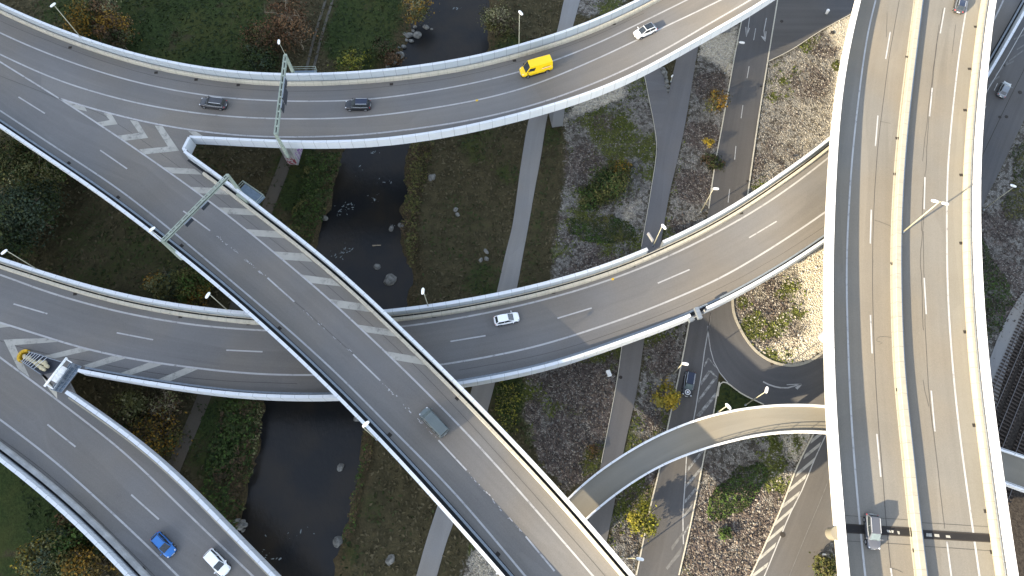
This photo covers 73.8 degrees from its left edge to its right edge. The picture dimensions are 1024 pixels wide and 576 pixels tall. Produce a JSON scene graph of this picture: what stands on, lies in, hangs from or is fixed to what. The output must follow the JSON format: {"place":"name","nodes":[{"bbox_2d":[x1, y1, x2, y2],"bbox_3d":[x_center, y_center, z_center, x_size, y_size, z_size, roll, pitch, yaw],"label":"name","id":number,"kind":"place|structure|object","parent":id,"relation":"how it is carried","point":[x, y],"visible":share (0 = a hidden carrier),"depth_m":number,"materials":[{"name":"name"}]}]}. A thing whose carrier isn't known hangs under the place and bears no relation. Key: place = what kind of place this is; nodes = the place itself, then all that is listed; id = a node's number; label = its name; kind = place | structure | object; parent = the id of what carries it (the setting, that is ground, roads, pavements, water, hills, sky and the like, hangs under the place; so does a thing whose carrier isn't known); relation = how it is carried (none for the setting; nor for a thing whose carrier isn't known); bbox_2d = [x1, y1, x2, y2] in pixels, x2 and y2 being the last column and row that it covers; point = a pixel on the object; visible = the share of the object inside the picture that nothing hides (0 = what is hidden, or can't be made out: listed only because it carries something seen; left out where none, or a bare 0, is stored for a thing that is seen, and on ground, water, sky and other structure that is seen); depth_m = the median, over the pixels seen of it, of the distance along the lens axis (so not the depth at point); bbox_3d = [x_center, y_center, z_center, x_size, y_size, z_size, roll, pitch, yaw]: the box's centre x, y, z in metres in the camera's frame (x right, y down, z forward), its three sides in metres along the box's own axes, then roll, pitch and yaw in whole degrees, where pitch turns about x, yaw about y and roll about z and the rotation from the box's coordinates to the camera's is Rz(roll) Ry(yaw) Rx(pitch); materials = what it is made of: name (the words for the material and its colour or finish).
{"place":"outdoors","nodes":[
{"label":"outdoors","id":0,"kind":"place"},
{"bbox_2d":[169,154,290,471],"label":"dirt track","id":1,"kind":"structure","parent":0,"point":[193,422],"depth_m":116.80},
{"bbox_2d":[305,0,326,70],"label":"dirt track","id":2,"kind":"structure","parent":0,"point":[314,36],"depth_m":145.94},
{"bbox_2d":[312,0,332,69],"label":"dirt track","id":3,"kind":"structure","parent":0,"point":[323,29],"depth_m":146.03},
{"bbox_2d":[238,0,489,575],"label":"water","id":4,"kind":"structure","parent":0,"point":[298,482],"depth_m":117.81,"materials":[{"name":"black liquid"}]},
{"bbox_2d":[384,274,396,285],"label":"boulder","id":5,"kind":"object","parent":4,"relation":"in","point":[390,279],"visible":1,"depth_m":126.07,"materials":[{"name":"stone"}]},
{"bbox_2d":[416,0,579,575],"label":"path","id":6,"kind":"structure","parent":0,"point":[438,535],"depth_m":128.34,"materials":[{"name":"grey concrete"}]},
{"bbox_2d":[0,0,1023,575],"bbox_3d":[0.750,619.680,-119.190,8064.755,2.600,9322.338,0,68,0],"label":"ground","id":7,"kind":"structure","parent":0,"point":[14,508],"depth_m":127.95,"materials":[{"name":"green plant"}]},
{"bbox_2d":[0,221,42,261],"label":"broadleaf tree","id":8,"kind":"object","parent":7,"relation":"on","point":[26,254],"visible":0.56,"depth_m":121.57,"materials":[{"name":"green plant"}]},
{"bbox_2d":[0,130,43,194],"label":"broadleaf tree","id":9,"kind":"object","parent":7,"relation":"on","point":[4,158],"visible":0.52,"depth_m":127.17,"materials":[{"name":"green plant"}]},
{"bbox_2d":[5,138,44,163],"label":"broadleaf tree","id":10,"kind":"object","parent":7,"relation":"on","point":[22,146],"visible":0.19,"depth_m":128.96,"materials":[{"name":"green plant"}]},
{"bbox_2d":[0,175,50,261],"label":"broadleaf tree","id":11,"kind":"object","parent":7,"relation":"on","point":[7,212],"visible":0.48,"depth_m":121.58,"materials":[{"name":"green plant"}]},
{"bbox_2d":[10,536,53,575],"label":"tree","id":12,"kind":"object","parent":7,"relation":"on","point":[23,554],"visible":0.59,"depth_m":103.26,"materials":[{"name":"green plant"}]},
{"bbox_2d":[0,173,70,253],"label":"broadleaf tree","id":13,"kind":"object","parent":7,"relation":"on","point":[28,214],"visible":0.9,"depth_m":121.93,"materials":[{"name":"green plant"}]},
{"bbox_2d":[3,137,67,211],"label":"broadleaf tree","id":14,"kind":"object","parent":7,"relation":"on","point":[24,169],"visible":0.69,"depth_m":125.93,"materials":[{"name":"green plant"}]},
{"bbox_2d":[26,156,72,183],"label":"broadleaf tree","id":15,"kind":"object","parent":7,"relation":"on","point":[49,166],"visible":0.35,"depth_m":127.61,"materials":[{"name":"green plant"}]},
{"bbox_2d":[19,524,80,575],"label":"tree","id":16,"kind":"object","parent":7,"relation":"on","point":[48,554],"visible":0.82,"depth_m":103.51,"materials":[{"name":"green plant"}]},
{"bbox_2d":[33,518,89,574],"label":"tree","id":17,"kind":"object","parent":7,"relation":"on","point":[74,535],"visible":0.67,"depth_m":104.85,"materials":[{"name":"green plant"}]},
{"bbox_2d":[49,511,76,532],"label":"tree","id":18,"kind":"object","parent":7,"relation":"on","point":[63,519],"visible":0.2,"depth_m":106.47,"materials":[{"name":"green plant"}]},
{"bbox_2d":[49,532,94,575],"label":"tree","id":19,"kind":"object","parent":7,"relation":"on","point":[67,568],"visible":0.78,"depth_m":103.72,"materials":[{"name":"brown plant"}]},
{"bbox_2d":[58,12,92,36],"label":"tree","id":20,"kind":"object","parent":7,"relation":"on","point":[71,29],"visible":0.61,"depth_m":141.76,"materials":[{"name":"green plant"}]},
{"bbox_2d":[58,0,109,34],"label":"tree","id":21,"kind":"object","parent":7,"relation":"on","point":[86,17],"visible":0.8,"depth_m":142.20,"materials":[{"name":"brown plant"}]},
{"bbox_2d":[69,544,118,575],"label":"tree","id":22,"kind":"object","parent":7,"relation":"on","point":[85,560],"visible":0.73,"depth_m":103.73,"materials":[{"name":"brown plant"}]},
{"bbox_2d":[83,0,120,23],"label":"tree","id":23,"kind":"object","parent":7,"relation":"on","point":[105,3],"visible":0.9,"depth_m":142.94,"materials":[{"name":"green plant"}]},
{"bbox_2d":[88,5,141,43],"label":"tree","id":24,"kind":"object","parent":7,"relation":"on","point":[105,22],"visible":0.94,"depth_m":141.82,"materials":[{"name":"brown plant"}]},
{"bbox_2d":[100,19,134,50],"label":"tree","id":25,"kind":"object","parent":7,"relation":"on","point":[118,34],"visible":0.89,"depth_m":140.86,"materials":[{"name":"green plant"}]},
{"bbox_2d":[106,385,153,421],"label":"tree","id":26,"kind":"object","parent":7,"relation":"on","point":[136,403],"visible":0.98,"depth_m":113.00,"materials":[{"name":"green plant"}]},
{"bbox_2d":[108,405,170,442],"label":"bush","id":27,"kind":"object","parent":7,"relation":"on","point":[119,421],"visible":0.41,"depth_m":113.83,"materials":[{"name":"brown plant"}]},
{"bbox_2d":[0,333,280,575],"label":"viaduct","id":28,"kind":"object","parent":7,"relation":"on","point":[117,495],"visible":0.98,"depth_m":103.52,"materials":[{"name":"concrete"}]},
{"bbox_2d":[17,349,60,374],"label":"crash cushion","id":29,"kind":"object","parent":28,"relation":"on","point":[53,364],"visible":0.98,"depth_m":110.53,"materials":[{"name":"metal"}]},
{"bbox_2d":[42,357,81,397],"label":"sign support","id":30,"kind":"object","parent":28,"relation":"on","point":[60,378],"visible":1,"depth_m":108.79,"materials":[{"name":"metal"}]},
{"bbox_2d":[150,531,176,557],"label":"car","id":31,"kind":"object","parent":28,"relation":"on","point":[163,544],"visible":1,"depth_m":99.53,"materials":[{"name":"blue paint"}]},
{"bbox_2d":[203,548,230,575],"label":"crossover","id":32,"kind":"object","parent":28,"relation":"on","point":[216,562],"visible":1,"depth_m":98.56,"materials":[{"name":"white paint"}]},
{"bbox_2d":[140,272,165,295],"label":"tree","id":33,"kind":"object","parent":7,"relation":"on","point":[146,286],"visible":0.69,"depth_m":121.47,"materials":[{"name":"green plant"}]},
{"bbox_2d":[122,397,192,460],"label":"bush","id":34,"kind":"object","parent":7,"relation":"on","point":[154,436],"visible":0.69,"depth_m":112.98,"materials":[{"name":"brown plant"}]},
{"bbox_2d":[140,258,192,302],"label":"tree","id":35,"kind":"object","parent":7,"relation":"on","point":[170,279],"visible":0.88,"depth_m":119.96,"materials":[{"name":"green plant"}]},
{"bbox_2d":[144,389,189,419],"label":"bare tree","id":36,"kind":"object","parent":7,"relation":"on","point":[163,405],"visible":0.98,"depth_m":112.94,"materials":[{"name":"brown plant"}]},
{"bbox_2d":[171,262,212,305],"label":"tree","id":37,"kind":"object","parent":7,"relation":"on","point":[193,279],"visible":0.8,"depth_m":120.19,"materials":[{"name":"green plant"}]},
{"bbox_2d":[177,280,211,305],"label":"tree","id":38,"kind":"object","parent":7,"relation":"on","point":[202,292],"visible":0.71,"depth_m":120.71,"materials":[{"name":"green plant"}]},
{"bbox_2d":[199,397,264,529],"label":"shrub bed","id":39,"kind":"object","parent":7,"relation":"on","point":[218,439],"visible":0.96,"depth_m":112.49,"materials":[{"name":"green plant"}]},
{"bbox_2d":[229,17,285,53],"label":"bush","id":40,"kind":"object","parent":7,"relation":"on","point":[263,36],"visible":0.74,"depth_m":142.15,"materials":[{"name":"brown plant"}]},
{"bbox_2d":[236,39,282,71],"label":"bush","id":41,"kind":"object","parent":7,"relation":"on","point":[267,59],"visible":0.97,"depth_m":140.56,"materials":[{"name":"green plant"}]},
{"bbox_2d":[256,0,320,51],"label":"bare tree","id":42,"kind":"object","parent":7,"relation":"on","point":[286,7],"visible":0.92,"depth_m":140.18,"materials":[{"name":"brown plant"}]},
{"bbox_2d":[273,14,326,56],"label":"bare tree","id":43,"kind":"object","parent":7,"relation":"on","point":[304,29],"visible":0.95,"depth_m":139.65,"materials":[{"name":"brown plant"}]},
{"bbox_2d":[287,151,341,242],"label":"shrub bed","id":44,"kind":"object","parent":7,"relation":"on","point":[305,201],"visible":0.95,"depth_m":130.74,"materials":[{"name":"green plant"}]},
{"bbox_2d":[0,61,634,575],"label":"viaduct","id":45,"kind":"object","parent":7,"relation":"on","point":[482,479],"visible":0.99,"depth_m":106.42,"materials":[{"name":"concrete"}]},
{"bbox_2d":[160,174,264,259],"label":"sign gantry","id":46,"kind":"object","parent":45,"relation":"on","point":[245,189],"visible":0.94,"depth_m":108.70,"materials":[{"name":"metal"}]},
{"bbox_2d":[419,407,449,437],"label":"minibus","id":47,"kind":"object","parent":45,"relation":"on","point":[433,421],"visible":1,"depth_m":99.49,"materials":[{"name":"grey paint"}]},
{"bbox_2d":[327,42,372,71],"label":"bush","id":48,"kind":"object","parent":7,"relation":"on","point":[347,62],"visible":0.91,"depth_m":140.39,"materials":[{"name":"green plant"}]},
{"bbox_2d":[342,427,372,540],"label":"shrub bed","id":49,"kind":"object","parent":7,"relation":"on","point":[365,449],"visible":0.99,"depth_m":111.89,"materials":[{"name":"green plant"}]},
{"bbox_2d":[370,34,395,66],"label":"bush","id":50,"kind":"object","parent":7,"relation":"on","point":[379,47],"visible":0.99,"depth_m":142.19,"materials":[{"name":"green plant"}]},
{"bbox_2d":[0,0,773,164],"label":"viaduct","id":51,"kind":"object","parent":7,"relation":"on","point":[601,55],"visible":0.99,"depth_m":120.95,"materials":[{"name":"concrete"}]},
{"bbox_2d":[199,96,227,110],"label":"suv","id":52,"kind":"object","parent":51,"relation":"on","point":[217,103],"visible":1,"depth_m":120.83,"materials":[{"name":"grey paint"}]},
{"bbox_2d":[273,39,316,157],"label":"sign gantry","id":53,"kind":"object","parent":51,"relation":"on","point":[283,94],"visible":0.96,"depth_m":115.60,"materials":[{"name":"metal"}]},
{"bbox_2d":[345,98,370,111],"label":"suv","id":54,"kind":"object","parent":51,"relation":"on","point":[360,104],"visible":1,"depth_m":118.98,"materials":[{"name":"black paint"}]},
{"bbox_2d":[519,54,552,77],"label":"delivery van","id":55,"kind":"object","parent":51,"relation":"on","point":[534,66],"visible":1,"depth_m":118.15,"materials":[{"name":"yellow paint"}]},
{"bbox_2d":[633,22,656,39],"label":"hatchback","id":56,"kind":"object","parent":51,"relation":"on","point":[650,28],"visible":1,"depth_m":120.04,"materials":[{"name":"white paint"}]},
{"bbox_2d":[381,44,403,66],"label":"bush","id":57,"kind":"object","parent":7,"relation":"on","point":[393,56],"visible":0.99,"depth_m":142.08,"materials":[{"name":"brown plant"}]},
{"bbox_2d":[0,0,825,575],"bbox_3d":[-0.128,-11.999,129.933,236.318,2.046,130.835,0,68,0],"label":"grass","id":58,"kind":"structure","parent":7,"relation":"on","point":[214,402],"depth_m":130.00,"materials":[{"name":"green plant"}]},
{"bbox_2d":[400,141,433,266],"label":"shrub bed","id":59,"kind":"object","parent":7,"relation":"on","point":[406,200],"visible":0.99,"depth_m":131.39,"materials":[{"name":"green plant"}]},
{"bbox_2d":[398,0,439,26],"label":"willow shrub","id":60,"kind":"object","parent":7,"relation":"on","point":[419,7],"visible":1,"depth_m":144.25,"materials":[{"name":"green plant"}]},
{"bbox_2d":[478,0,517,43],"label":"willow shrub","id":61,"kind":"object","parent":7,"relation":"on","point":[498,16],"visible":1,"depth_m":142.35,"materials":[{"name":"green plant"}]},
{"bbox_2d":[495,381,522,435],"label":"shrub bed","id":62,"kind":"object","parent":7,"relation":"on","point":[507,408],"visible":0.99,"depth_m":116.32,"materials":[{"name":"green plant"}]},
{"bbox_2d":[0,0,1023,400],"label":"viaduct","id":63,"kind":"object","parent":7,"relation":"on","point":[764,232],"visible":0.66,"depth_m":113.48,"materials":[{"name":"concrete"}]},
{"bbox_2d":[494,312,519,326],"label":"hatchback","id":64,"kind":"object","parent":63,"relation":"on","point":[506,319],"visible":1,"depth_m":112.38,"materials":[{"name":"white paint"}]},
{"bbox_2d":[574,178,604,212],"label":"bush","id":65,"kind":"object","parent":7,"relation":"on","point":[588,197],"visible":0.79,"depth_m":130.23,"materials":[{"name":"green plant"}]},
{"bbox_2d":[567,214,636,243],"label":"shrub bed","id":66,"kind":"object","parent":7,"relation":"on","point":[604,218],"visible":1,"depth_m":128.72,"materials":[{"name":"green plant"}]},
{"bbox_2d":[584,153,641,207],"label":"bush","id":67,"kind":"object","parent":7,"relation":"on","point":[612,182],"visible":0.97,"depth_m":129.72,"materials":[{"name":"green plant"}]},
{"bbox_2d":[608,157,635,181],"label":"bush","id":68,"kind":"object","parent":7,"relation":"on","point":[619,161],"visible":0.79,"depth_m":131.15,"materials":[{"name":"green plant"}]},
{"bbox_2d":[625,499,660,541],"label":"young tree","id":69,"kind":"object","parent":7,"relation":"on","point":[648,523],"visible":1,"depth_m":106.52,"materials":[{"name":"yellow plant"}]},
{"bbox_2d":[650,376,682,410],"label":"young tree","id":70,"kind":"object","parent":7,"relation":"on","point":[670,400],"visible":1,"depth_m":113.74,"materials":[{"name":"yellow plant"}]},
{"bbox_2d":[700,150,725,171],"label":"bush","id":71,"kind":"object","parent":7,"relation":"on","point":[712,158],"visible":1,"depth_m":133.62,"materials":[{"name":"green plant"}]},
{"bbox_2d":[702,89,732,114],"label":"young tree","id":72,"kind":"object","parent":7,"relation":"on","point":[714,94],"visible":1,"depth_m":135.67,"materials":[{"name":"yellow plant"}]},
{"bbox_2d":[718,526,733,541],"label":"bush","id":73,"kind":"object","parent":7,"relation":"on","point":[727,533],"visible":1,"depth_m":108.52,"materials":[{"name":"green plant"}]},
{"bbox_2d":[706,462,767,521],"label":"shrub bed","id":74,"kind":"object","parent":7,"relation":"on","point":[732,481],"visible":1,"depth_m":111.12,"materials":[{"name":"green plant"}]},
{"bbox_2d":[468,0,1023,575],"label":"rubble","id":75,"kind":"object","parent":7,"relation":"on","point":[738,298],"visible":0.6,"depth_m":126.52,"materials":[{"name":"grey stone"}]},
{"bbox_2d":[470,0,1023,575],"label":"weeds","id":76,"kind":"object","parent":7,"relation":"on","point":[758,312],"visible":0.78,"depth_m":121.27,"materials":[{"name":"green plant"}]},
{"bbox_2d":[495,404,1023,575],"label":"footbridge","id":77,"kind":"object","parent":7,"relation":"on","point":[592,495],"visible":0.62,"depth_m":107.47,"materials":[{"name":"grey concrete"}]},
{"bbox_2d":[808,552,836,575],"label":"bush","id":78,"kind":"object","parent":7,"relation":"on","point":[829,564],"visible":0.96,"depth_m":105.87,"materials":[{"name":"green plant"}]},
{"bbox_2d":[818,0,1018,575],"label":"viaduct","id":79,"kind":"object","parent":7,"relation":"on","point":[915,465],"visible":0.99,"depth_m":105.70,"materials":[{"name":"concrete"}]},
{"bbox_2d":[863,513,883,549],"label":"estate car","id":80,"kind":"object","parent":79,"relation":"on","point":[872,531],"visible":1,"depth_m":92.44,"materials":[{"name":"silver metal"}]},
{"bbox_2d":[952,0,968,14],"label":"hatchback","id":81,"kind":"object","parent":79,"relation":"on","point":[959,6],"visible":1,"depth_m":126.41,"materials":[{"name":"grey paint"}]},
{"bbox_2d":[981,236,1014,340],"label":"shrub bed","id":82,"kind":"object","parent":7,"relation":"on","point":[987,258],"visible":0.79,"depth_m":123.88,"materials":[{"name":"green plant"}]},
{"bbox_2d":[992,310,1023,413],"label":"railway track","id":83,"kind":"structure","parent":7,"relation":"on","point":[1010,372],"depth_m":119.28,"materials":[{"name":"metal"}]},
{"bbox_2d":[997,360,1023,449],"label":"railway track","id":84,"kind":"structure","parent":7,"relation":"on","point":[1010,401],"depth_m":116.37,"materials":[{"name":"metal"}]},
{"bbox_2d":[1001,140,1023,219],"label":"shrub bed","id":85,"kind":"object","parent":7,"relation":"on","point":[1018,175],"visible":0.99,"depth_m":131.78,"materials":[{"name":"green plant"}]},
{"bbox_2d":[1006,420,1023,507],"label":"railway track","id":86,"kind":"structure","parent":7,"relation":"on","point":[1018,446],"depth_m":114.02,"materials":[{"name":"metal"}]},
{"bbox_2d":[588,47,697,542],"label":"path","id":87,"kind":"structure","parent":0,"point":[667,155],"depth_m":129.73,"materials":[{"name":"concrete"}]},
{"bbox_2d":[641,76,656,246],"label":"kerb","id":88,"kind":"structure","parent":87,"relation":"on","point":[655,158],"depth_m":135.22,"materials":[{"name":"concrete"}]},
{"bbox_2d":[644,67,668,147],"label":"path","id":89,"kind":"structure","parent":0,"point":[657,91],"depth_m":140.21,"materials":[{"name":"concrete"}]},
{"bbox_2d":[636,0,776,575],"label":"road","id":90,"kind":"structure","parent":0,"point":[658,554],"depth_m":121.78,"materials":[{"name":"grey asphalt"}]},
{"bbox_2d":[636,322,689,574],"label":"kerb","id":91,"kind":"structure","parent":90,"relation":"on","point":[666,430],"depth_m":115.30,"materials":[{"name":"concrete"}]},
{"bbox_2d":[681,370,695,396],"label":"suv","id":92,"kind":"object","parent":90,"relation":"on","point":[687,389],"visible":0.97,"depth_m":116.83,"materials":[{"name":"black paint"}]},
{"bbox_2d":[682,311,710,543],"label":"road marking","id":93,"kind":"object","parent":90,"relation":"on","point":[693,419],"visible":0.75,"depth_m":116.06,"materials":[{"name":"white paint"}]},
{"bbox_2d":[678,382,719,574],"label":"kerb","id":94,"kind":"structure","parent":90,"relation":"on","point":[697,491],"depth_m":111.07,"materials":[{"name":"concrete"}]},
{"bbox_2d":[708,21,741,208],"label":"kerb","id":95,"kind":"structure","parent":90,"relation":"on","point":[724,115],"depth_m":138.36,"materials":[{"name":"concrete"}]},
{"bbox_2d":[747,0,777,194],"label":"kerb","id":96,"kind":"structure","parent":90,"relation":"on","point":[761,99],"depth_m":139.80,"materials":[{"name":"concrete"}]},
{"bbox_2d":[731,299,822,366],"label":"kerb","id":97,"kind":"structure","parent":90,"relation":"on","point":[763,356],"depth_m":120.00,"materials":[{"name":"concrete"}]},
{"bbox_2d":[709,301,824,404],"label":"road","id":98,"kind":"structure","parent":0,"point":[743,366],"depth_m":118.95,"materials":[{"name":"grey asphalt"}]},
{"bbox_2d":[753,434,832,575],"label":"road","id":99,"kind":"structure","parent":0,"point":[816,542],"depth_m":109.66,"materials":[{"name":"grey asphalt"}]},
{"bbox_2d":[750,433,813,575],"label":"kerb","id":100,"kind":"structure","parent":99,"relation":"on","point":[781,505],"depth_m":110.61,"materials":[{"name":"concrete"}]},
{"bbox_2d":[764,434,825,575],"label":"road marking","id":101,"kind":"object","parent":99,"relation":"on","point":[794,505],"visible":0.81,"depth_m":110.71,"materials":[{"name":"white paint"}]},
{"bbox_2d":[768,0,854,60],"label":"road","id":102,"kind":"structure","parent":0,"point":[803,20],"depth_m":147.73,"materials":[{"name":"grey asphalt"}]},
{"bbox_2d":[981,16,1023,206],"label":"road","id":103,"kind":"structure","parent":0,"point":[1000,143],"depth_m":138.76,"materials":[{"name":"grey asphalt"}]},
{"bbox_2d":[996,81,1012,98],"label":"hatchback","id":104,"kind":"object","parent":103,"relation":"on","point":[1003,90],"visible":1,"depth_m":139.49,"materials":[{"name":"grey paint"}]},
{"bbox_2d":[989,291,1023,407],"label":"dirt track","id":105,"kind":"structure","parent":0,"point":[1002,344],"depth_m":120.91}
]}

